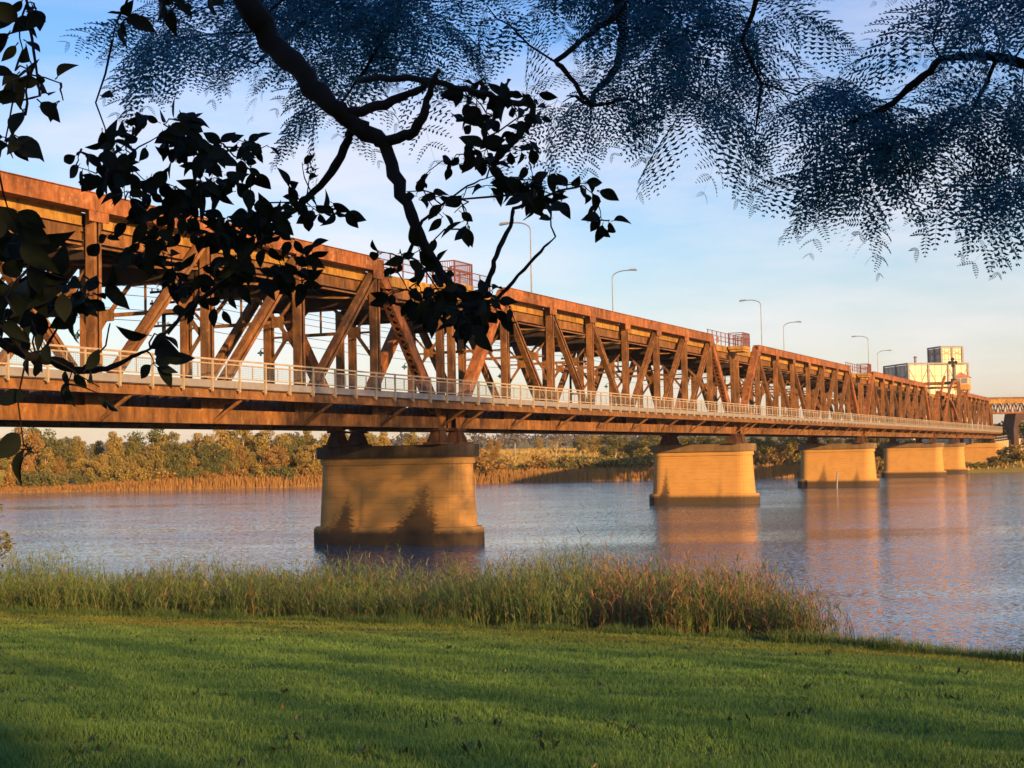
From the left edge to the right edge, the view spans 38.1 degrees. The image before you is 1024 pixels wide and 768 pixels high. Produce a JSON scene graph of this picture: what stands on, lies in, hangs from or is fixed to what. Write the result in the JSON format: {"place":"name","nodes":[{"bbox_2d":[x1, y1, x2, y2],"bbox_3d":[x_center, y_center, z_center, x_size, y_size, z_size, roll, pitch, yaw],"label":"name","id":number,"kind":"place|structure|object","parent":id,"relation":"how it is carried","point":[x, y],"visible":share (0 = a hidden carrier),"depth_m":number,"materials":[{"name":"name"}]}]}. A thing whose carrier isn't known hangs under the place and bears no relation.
{"place":"outdoors","nodes":[
{"label":"outdoors","id":0,"kind":"place"},
{"bbox_2d":[0,604,1022,661],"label":"rough grass","id":1,"kind":"structure","parent":0,"point":[613,628],"depth_m":36.93,"materials":[{"name":"green plant"}]},
{"bbox_2d":[0,472,1023,653],"bbox_3d":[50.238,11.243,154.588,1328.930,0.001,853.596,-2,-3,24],"label":"river","id":2,"kind":"structure","parent":0,"point":[937,560],"depth_m":85.39,"materials":[{"name":"blue liquid"}]},
{"bbox_2d":[314,444,484,545],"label":"bridge pier","id":3,"kind":"structure","parent":2,"relation":"in","point":[409,495],"depth_m":81.11,"materials":[{"name":"concrete"}]},
{"bbox_2d":[0,170,478,446],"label":"truss span","id":4,"kind":"object","parent":3,"relation":"on","point":[344,280],"visible":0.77,"depth_m":63.81,"materials":[{"name":"red metal"}]},
{"bbox_2d":[374,250,491,291],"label":"refuge balcony","id":5,"kind":"structure","parent":4,"relation":"attached to","point":[462,272],"depth_m":81.20,"materials":[{"name":"red paint"}]},
{"bbox_2d":[347,287,756,445],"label":"truss span","id":6,"kind":"object","parent":3,"relation":"on","point":[550,326],"visible":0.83,"depth_m":101.78,"materials":[{"name":"metal"}]},
{"bbox_2d":[707,329,750,352],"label":"refuge balcony","id":7,"kind":"structure","parent":6,"relation":"attached to","point":[744,348],"depth_m":133.65,"materials":[{"name":"red paint"}]},
{"bbox_2d":[0,462,880,492],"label":"reed bed","id":8,"kind":"object","parent":2,"relation":"on","point":[592,474],"visible":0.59,"depth_m":262.64,"materials":[{"name":"green plant"}]},
{"bbox_2d":[522,453,559,473],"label":"riverside bush","id":9,"kind":"object","parent":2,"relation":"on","point":[541,461],"visible":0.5,"depth_m":267.78,"materials":[{"name":"green plant"}]},
{"bbox_2d":[599,452,641,469],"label":"riverside bush","id":10,"kind":"object","parent":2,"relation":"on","point":[610,465],"visible":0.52,"depth_m":266.98,"materials":[{"name":"green plant"}]},
{"bbox_2d":[611,453,653,470],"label":"riverside bush","id":11,"kind":"object","parent":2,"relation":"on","point":[647,460],"visible":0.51,"depth_m":267.52,"materials":[{"name":"green plant"}]},
{"bbox_2d":[649,443,759,504],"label":"bridge pier","id":12,"kind":"structure","parent":2,"relation":"in","point":[707,474],"depth_m":134.07,"materials":[{"name":"concrete"}]},
{"bbox_2d":[797,443,879,486],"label":"bridge pier","id":13,"kind":"structure","parent":2,"relation":"in","point":[851,464],"depth_m":186.92,"materials":[{"name":"concrete"}]},
{"bbox_2d":[668,345,877,444],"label":"truss span","id":14,"kind":"object","parent":13,"relation":"on","point":[780,370],"visible":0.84,"depth_m":154.83,"materials":[{"name":"metal"}]},
{"bbox_2d":[845,362,871,377],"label":"refuge balcony","id":15,"kind":"structure","parent":14,"relation":"attached to","point":[866,373],"depth_m":186.45,"materials":[{"name":"red paint"}]},
{"bbox_2d":[881,443,946,477],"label":"bridge pier","id":16,"kind":"structure","parent":2,"relation":"in","point":[914,460],"depth_m":239.75,"materials":[{"name":"concrete"}]},
{"bbox_2d":[811,371,944,443],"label":"truss span","id":17,"kind":"object","parent":16,"relation":"on","point":[879,390],"visible":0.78,"depth_m":208.68,"materials":[{"name":"metal"}]},
{"bbox_2d":[894,391,966,443],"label":"truss span","id":18,"kind":"object","parent":16,"relation":"on","point":[938,405],"visible":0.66,"depth_m":249.89,"materials":[{"name":"red metal"}]},
{"bbox_2d":[897,376,969,434],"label":"bascule tower","id":19,"kind":"structure","parent":18,"relation":"on","point":[959,400],"depth_m":263.87,"materials":[{"name":"metal"}]},
{"bbox_2d":[952,373,971,390],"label":"lookout cabin","id":20,"kind":"object","parent":19,"relation":"on","point":[964,380],"visible":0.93,"depth_m":273.08,"materials":[{"name":"orange metal"}]},
{"bbox_2d":[942,443,967,473],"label":"bridge pier","id":21,"kind":"structure","parent":2,"relation":"in","point":[953,458],"depth_m":262.42,"materials":[{"name":"concrete"}]},
{"bbox_2d":[920,392,1002,442],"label":"truss span","id":22,"kind":"object","parent":21,"relation":"on","point":[980,405],"visible":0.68,"depth_m":290.30,"materials":[{"name":"metal"}]},
{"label":"viaduct pier","id":23,"kind":"object","parent":2,"relation":"on","visible":0},
{"bbox_2d":[973,397,1023,413],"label":"road viaduct","id":24,"kind":"object","parent":23,"relation":"on","point":[997,401],"visible":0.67,"depth_m":319.66,"materials":[{"name":"metal"}]},
{"bbox_2d":[0,437,1023,767],"bbox_3d":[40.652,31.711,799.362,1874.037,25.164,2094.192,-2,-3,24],"label":"ground","id":25,"kind":"structure","parent":0,"point":[1014,467],"depth_m":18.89,"materials":[{"name":"green plant"}]},
{"bbox_2d":[0,458,15,574],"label":"young tree","id":26,"kind":"object","parent":25,"relation":"on","point":[7,546],"visible":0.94,"depth_m":33.89,"materials":[{"name":"green plant"}]},
{"bbox_2d":[0,470,16,487],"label":"riverside bush","id":27,"kind":"object","parent":25,"relation":"on","point":[6,480],"visible":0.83,"depth_m":264.43,"materials":[{"name":"brown plant"}]},
{"bbox_2d":[7,427,44,472],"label":"gum tree","id":28,"kind":"object","parent":25,"relation":"on","point":[34,442],"visible":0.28,"depth_m":272.32,"materials":[{"name":"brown plant"}]},
{"bbox_2d":[16,455,39,482],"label":"riverside tree","id":29,"kind":"object","parent":25,"relation":"on","point":[28,465],"visible":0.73,"depth_m":266.21,"materials":[{"name":"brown plant"}]},
{"bbox_2d":[17,470,49,487],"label":"riverside bush","id":30,"kind":"object","parent":25,"relation":"on","point":[32,477],"visible":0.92,"depth_m":263.64,"materials":[{"name":"green plant"}]},
{"bbox_2d":[23,427,61,460],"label":"gum tree","id":31,"kind":"object","parent":25,"relation":"on","point":[50,441],"visible":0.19,"depth_m":278.80,"materials":[{"name":"green plant"}]},
{"bbox_2d":[36,447,56,473],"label":"riverside tree","id":32,"kind":"object","parent":25,"relation":"on","point":[47,462],"visible":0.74,"depth_m":268.68,"materials":[{"name":"green plant"}]},
{"bbox_2d":[43,470,74,486],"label":"riverside bush","id":33,"kind":"object","parent":25,"relation":"on","point":[64,477],"visible":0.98,"depth_m":264.12,"materials":[{"name":"green plant"}]},
{"bbox_2d":[52,456,69,479],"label":"riverside tree","id":34,"kind":"object","parent":25,"relation":"on","point":[60,466],"visible":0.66,"depth_m":269.38,"materials":[{"name":"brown plant"}]},
{"bbox_2d":[48,436,76,469],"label":"gum tree","id":35,"kind":"object","parent":25,"relation":"on","point":[65,453],"visible":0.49,"depth_m":278.93,"materials":[{"name":"green plant"}]},
{"bbox_2d":[68,436,87,471],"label":"gum tree","id":36,"kind":"object","parent":25,"relation":"on","point":[80,448],"visible":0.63,"depth_m":280.65,"materials":[{"name":"green plant"}]},
{"bbox_2d":[71,458,95,478],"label":"riverside tree","id":37,"kind":"object","parent":25,"relation":"on","point":[75,466],"visible":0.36,"depth_m":268.75,"materials":[{"name":"green plant"}]},
{"bbox_2d":[72,468,98,485],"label":"riverside bush","id":38,"kind":"object","parent":25,"relation":"on","point":[78,479],"visible":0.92,"depth_m":264.39,"materials":[{"name":"green plant"}]},
{"bbox_2d":[89,440,104,469],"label":"gum tree","id":39,"kind":"object","parent":25,"relation":"on","point":[97,450],"visible":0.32,"depth_m":281.42,"materials":[{"name":"green plant"}]},
{"bbox_2d":[83,453,112,479],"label":"riverside tree","id":40,"kind":"object","parent":25,"relation":"on","point":[100,462],"visible":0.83,"depth_m":265.89,"materials":[{"name":"green plant"}]},
{"bbox_2d":[99,431,124,479],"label":"gum tree","id":41,"kind":"object","parent":25,"relation":"on","point":[115,446],"visible":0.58,"depth_m":274.27,"materials":[{"name":"green plant"}]},
{"bbox_2d":[101,467,133,484],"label":"riverside bush","id":42,"kind":"object","parent":25,"relation":"on","point":[122,477],"visible":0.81,"depth_m":264.29,"materials":[{"name":"green plant"}]},
{"bbox_2d":[114,456,142,480],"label":"riverside tree","id":43,"kind":"object","parent":25,"relation":"on","point":[132,464],"visible":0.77,"depth_m":265.78,"materials":[{"name":"green plant"}]},
{"bbox_2d":[122,436,139,473],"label":"gum tree","id":44,"kind":"object","parent":25,"relation":"on","point":[131,446],"visible":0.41,"depth_m":275.93,"materials":[{"name":"green plant"}]},
{"bbox_2d":[125,467,154,484],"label":"riverside bush","id":45,"kind":"object","parent":25,"relation":"on","point":[135,471],"visible":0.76,"depth_m":264.02,"materials":[{"name":"green plant"}]},
{"bbox_2d":[130,445,156,470],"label":"riverside tree","id":46,"kind":"object","parent":25,"relation":"on","point":[144,455],"visible":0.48,"depth_m":266.82,"materials":[{"name":"green plant"}]},
{"bbox_2d":[123,429,164,462],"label":"gum tree","id":47,"kind":"object","parent":25,"relation":"on","point":[154,433],"visible":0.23,"depth_m":280.08,"materials":[{"name":"green plant"}]},
{"bbox_2d":[138,467,171,484],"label":"riverside bush","id":48,"kind":"object","parent":25,"relation":"on","point":[145,471],"visible":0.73,"depth_m":263.78,"materials":[{"name":"green plant"}]},
{"bbox_2d":[149,441,170,476],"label":"riverside tree","id":49,"kind":"object","parent":25,"relation":"on","point":[157,456],"visible":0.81,"depth_m":266.23,"materials":[{"name":"green plant"}]},
{"bbox_2d":[150,288,176,335],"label":"telegraph pole","id":50,"kind":"object","parent":25,"relation":"on","point":[164,325],"visible":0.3,"depth_m":71.23,"materials":[{"name":"brown wood"}]},
{"bbox_2d":[0,271,894,410],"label":"telegraph wire","id":51,"kind":"object","parent":50,"relation":"attached to","point":[363,334],"visible":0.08,"depth_m":85.01,"materials":[{"name":"black paint"}]},
{"bbox_2d":[149,431,180,461],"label":"gum tree","id":52,"kind":"object","parent":25,"relation":"on","point":[165,437],"visible":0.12,"depth_m":276.93,"materials":[{"name":"green plant"}]},
{"bbox_2d":[161,441,196,477],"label":"riverside tree","id":53,"kind":"object","parent":25,"relation":"on","point":[178,463],"visible":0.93,"depth_m":265.52,"materials":[{"name":"green plant"}]},
{"bbox_2d":[186,454,205,477],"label":"riverside tree","id":54,"kind":"object","parent":25,"relation":"on","point":[193,461],"visible":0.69,"depth_m":265.50,"materials":[{"name":"green plant"}]},
{"bbox_2d":[185,433,214,465],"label":"gum tree","id":55,"kind":"object","parent":25,"relation":"on","point":[195,441],"visible":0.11,"depth_m":278.71,"materials":[{"name":"green plant"}]},
{"bbox_2d":[196,442,232,473],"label":"riverside tree","id":56,"kind":"object","parent":25,"relation":"on","point":[216,461],"visible":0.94,"depth_m":265.46,"materials":[{"name":"green plant"}]},
{"bbox_2d":[196,430,237,470],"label":"gum tree","id":57,"kind":"object","parent":25,"relation":"on","point":[225,444],"visible":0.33,"depth_m":273.68,"materials":[{"name":"green plant"}]},
{"bbox_2d":[218,453,243,473],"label":"riverside tree","id":58,"kind":"object","parent":25,"relation":"on","point":[234,465],"visible":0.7,"depth_m":266.10,"materials":[{"name":"green plant"}]},
{"bbox_2d":[222,464,249,479],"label":"riverside bush","id":59,"kind":"object","parent":25,"relation":"on","point":[239,472],"visible":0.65,"depth_m":264.90,"materials":[{"name":"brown plant"}]},
{"bbox_2d":[217,430,257,467],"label":"gum tree","id":60,"kind":"object","parent":25,"relation":"on","point":[243,434],"visible":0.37,"depth_m":276.01,"materials":[{"name":"green plant"}]},
{"bbox_2d":[233,445,251,474],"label":"riverside tree","id":61,"kind":"object","parent":25,"relation":"on","point":[240,454],"visible":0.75,"depth_m":267.64,"materials":[{"name":"green plant"}]},
{"bbox_2d":[246,450,272,472],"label":"riverside tree","id":62,"kind":"object","parent":25,"relation":"on","point":[250,459],"visible":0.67,"depth_m":267.84,"materials":[{"name":"green plant"}]},
{"bbox_2d":[250,463,280,482],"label":"riverside bush","id":63,"kind":"object","parent":25,"relation":"on","point":[258,469],"visible":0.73,"depth_m":264.03,"materials":[{"name":"green plant"}]},
{"bbox_2d":[252,430,291,464],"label":"gum tree","id":64,"kind":"object","parent":25,"relation":"on","point":[278,442],"visible":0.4,"depth_m":273.79,"materials":[{"name":"green plant"}]},
{"bbox_2d":[260,446,290,469],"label":"riverside tree","id":65,"kind":"object","parent":25,"relation":"on","point":[275,461],"visible":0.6,"depth_m":267.13,"materials":[{"name":"green plant"}]},
{"bbox_2d":[267,465,302,482],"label":"riverside bush","id":66,"kind":"object","parent":25,"relation":"on","point":[283,470],"visible":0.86,"depth_m":263.24,"materials":[{"name":"green plant"}]},
{"bbox_2d":[270,444,302,470],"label":"riverside tree","id":67,"kind":"object","parent":25,"relation":"on","point":[291,451],"visible":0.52,"depth_m":269.24,"materials":[{"name":"green plant"}]},
{"bbox_2d":[273,433,308,466],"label":"gum tree","id":68,"kind":"object","parent":25,"relation":"on","point":[296,441],"visible":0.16,"depth_m":279.75,"materials":[{"name":"green plant"}]},
{"bbox_2d":[291,466,322,479],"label":"riverside bush","id":69,"kind":"object","parent":25,"relation":"on","point":[306,471],"visible":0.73,"depth_m":264.33,"materials":[{"name":"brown plant"}]},
{"bbox_2d":[293,443,322,473],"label":"riverside tree","id":70,"kind":"object","parent":25,"relation":"on","point":[304,457],"visible":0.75,"depth_m":265.77,"materials":[{"name":"green plant"}]},
{"bbox_2d":[300,431,315,465],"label":"gum tree","id":71,"kind":"object","parent":25,"relation":"on","point":[308,437],"visible":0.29,"depth_m":281.52,"materials":[{"name":"green plant"}]},
{"bbox_2d":[0,0,630,485],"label":"broadleaf tree","id":72,"kind":"object","parent":25,"relation":"on","point":[30,242],"visible":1,"depth_m":4.92,"materials":[{"name":"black plant"}]},
{"bbox_2d":[377,432,391,445],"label":"gum tree","id":73,"kind":"object","parent":25,"relation":"on","point":[383,439],"visible":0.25,"depth_m":273.48,"materials":[{"name":"green plant"}]},
{"bbox_2d":[0,527,843,639],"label":"reed bed","id":74,"kind":"object","parent":25,"relation":"on","point":[38,589],"visible":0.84,"depth_m":40.41,"materials":[{"name":"green plant"}]},
{"bbox_2d":[473,457,516,476],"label":"riverside bush","id":75,"kind":"object","parent":25,"relation":"on","point":[481,465],"visible":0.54,"depth_m":264.31,"materials":[{"name":"green plant"}]},
{"bbox_2d":[487,438,502,461],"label":"tree","id":76,"kind":"object","parent":25,"relation":"on","point":[495,453],"visible":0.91,"depth_m":329.20,"materials":[{"name":"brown plant"}]},
{"bbox_2d":[23,431,976,456],"bbox_3d":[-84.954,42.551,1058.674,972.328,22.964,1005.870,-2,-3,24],"label":"hill forest","id":77,"kind":"object","parent":25,"relation":"on","point":[506,439],"visible":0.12,"depth_m":630.25,"materials":[{"name":"green plant"}]},
{"bbox_2d":[1,632,1020,767],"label":"lawn weeds","id":78,"kind":"object","parent":25,"relation":"on","point":[295,737],"visible":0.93,"depth_m":14.10,"materials":[{"name":"green plant"}]},
{"bbox_2d":[58,0,1023,281],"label":"jacaranda tree","id":79,"kind":"object","parent":25,"relation":"on","point":[372,24],"visible":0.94,"depth_m":6.35,"materials":[{"name":"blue plant"}]},
{"bbox_2d":[543,460,579,471],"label":"riverside bush","id":80,"kind":"object","parent":25,"relation":"on","point":[563,465],"visible":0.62,"depth_m":266.45,"materials":[{"name":"green plant"}]},
{"bbox_2d":[556,454,598,470],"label":"riverside bush","id":81,"kind":"object","parent":25,"relation":"on","point":[569,459],"visible":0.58,"depth_m":267.56,"materials":[{"name":"green plant"}]},
{"bbox_2d":[571,435,587,451],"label":"tree","id":82,"kind":"object","parent":25,"relation":"on","point":[578,441],"visible":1,"depth_m":378.74,"materials":[{"name":"green plant"}]},
{"bbox_2d":[587,435,602,452],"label":"tree","id":83,"kind":"object","parent":25,"relation":"on","point":[593,448],"visible":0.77,"depth_m":368.74,"materials":[{"name":"green plant"}]},
{"bbox_2d":[573,457,620,468],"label":"riverside bush","id":84,"kind":"object","parent":25,"relation":"on","point":[601,461],"visible":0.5,"depth_m":267.95,"materials":[{"name":"green plant"}]},
{"bbox_2d":[595,435,634,457],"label":"tree","id":85,"kind":"object","parent":25,"relation":"on","point":[612,442],"visible":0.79,"depth_m":328.55,"materials":[{"name":"green plant"}]},
{"bbox_2d":[617,441,644,456],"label":"tree","id":86,"kind":"object","parent":25,"relation":"on","point":[624,448],"visible":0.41,"depth_m":299.18,"materials":[{"name":"green plant"}]},
{"bbox_2d":[631,435,661,457],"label":"tree","id":87,"kind":"object","parent":25,"relation":"on","point":[643,441],"visible":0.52,"depth_m":294.35,"materials":[{"name":"green plant"}]},
{"bbox_2d":[319,442,1023,474],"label":"field grass","id":88,"kind":"structure","parent":25,"relation":"on","point":[527,454],"depth_m":362.50,"materials":[{"name":"plant"}]},
{"bbox_2d":[678,436,713,444],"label":"tree","id":89,"kind":"object","parent":25,"relation":"on","point":[701,440],"visible":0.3,"depth_m":299.41,"materials":[{"name":"green plant"}]},
{"bbox_2d":[561,530,855,640],"bbox_3d":[4.499,5.352,37.760,5.588,2.802,12.666,-1,-3,-2],"label":"dry reed bed","id":90,"kind":"object","parent":25,"relation":"on","point":[688,580],"visible":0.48,"depth_m":35.54,"materials":[{"name":"green plant"}]},
{"bbox_2d":[747,437,772,463],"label":"riverside tree","id":91,"kind":"object","parent":25,"relation":"on","point":[760,445],"visible":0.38,"depth_m":270.23,"materials":[{"name":"green plant"}]},
{"bbox_2d":[754,452,789,466],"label":"riverside bush","id":92,"kind":"object","parent":25,"relation":"on","point":[783,457],"visible":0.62,"depth_m":265.20,"materials":[{"name":"green plant"}]},
{"bbox_2d":[766,437,800,458],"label":"riverside tree","id":93,"kind":"object","parent":25,"relation":"on","point":[792,443],"visible":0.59,"depth_m":270.74,"materials":[{"name":"green plant"}]},
{"bbox_2d":[771,451,800,467],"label":"riverside bush","id":94,"kind":"object","parent":25,"relation":"on","point":[791,460],"visible":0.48,"depth_m":266.82,"materials":[{"name":"green plant"}]},
{"bbox_2d":[867,438,888,460],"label":"riverside tree","id":95,"kind":"object","parent":25,"relation":"on","point":[878,451],"visible":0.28,"depth_m":280.22,"materials":[{"name":"green plant"}]},
{"bbox_2d":[757,627,1023,661],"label":"shore grass","id":96,"kind":"structure","parent":25,"relation":"on","point":[997,654],"depth_m":30.26,"materials":[{"name":"green plant"}]},
{"bbox_2d":[883,346,971,443],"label":"tower building","id":97,"kind":"structure","parent":25,"relation":"on","point":[937,368],"depth_m":347.45,"materials":[{"name":"beige concrete"}]},
{"bbox_2d":[964,443,1003,462],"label":"bridge abutment","id":98,"kind":"object","parent":25,"relation":"on","point":[976,452],"visible":0.35,"depth_m":316.02,"materials":[{"name":"concrete"}]},
{"bbox_2d":[995,449,1023,461],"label":"bank shrub","id":99,"kind":"object","parent":25,"relation":"on","point":[1002,454],"visible":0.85,"depth_m":274.94,"materials":[{"name":"green plant"}]},
{"bbox_2d":[1002,443,1023,457],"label":"bank shrub","id":100,"kind":"object","parent":25,"relation":"on","point":[1012,447],"visible":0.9,"depth_m":275.00,"materials":[{"name":"green plant"}]},
{"bbox_2d":[1003,413,1023,451],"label":"viaduct pier","id":101,"kind":"structure","parent":25,"relation":"on","point":[1013,421],"depth_m":320.17,"materials":[{"name":"concrete"}]},
{"bbox_2d":[0,0,1023,448],"label":"sky","id":102,"kind":"structure","parent":0,"point":[694,257],"materials":[{"name":"blue"}]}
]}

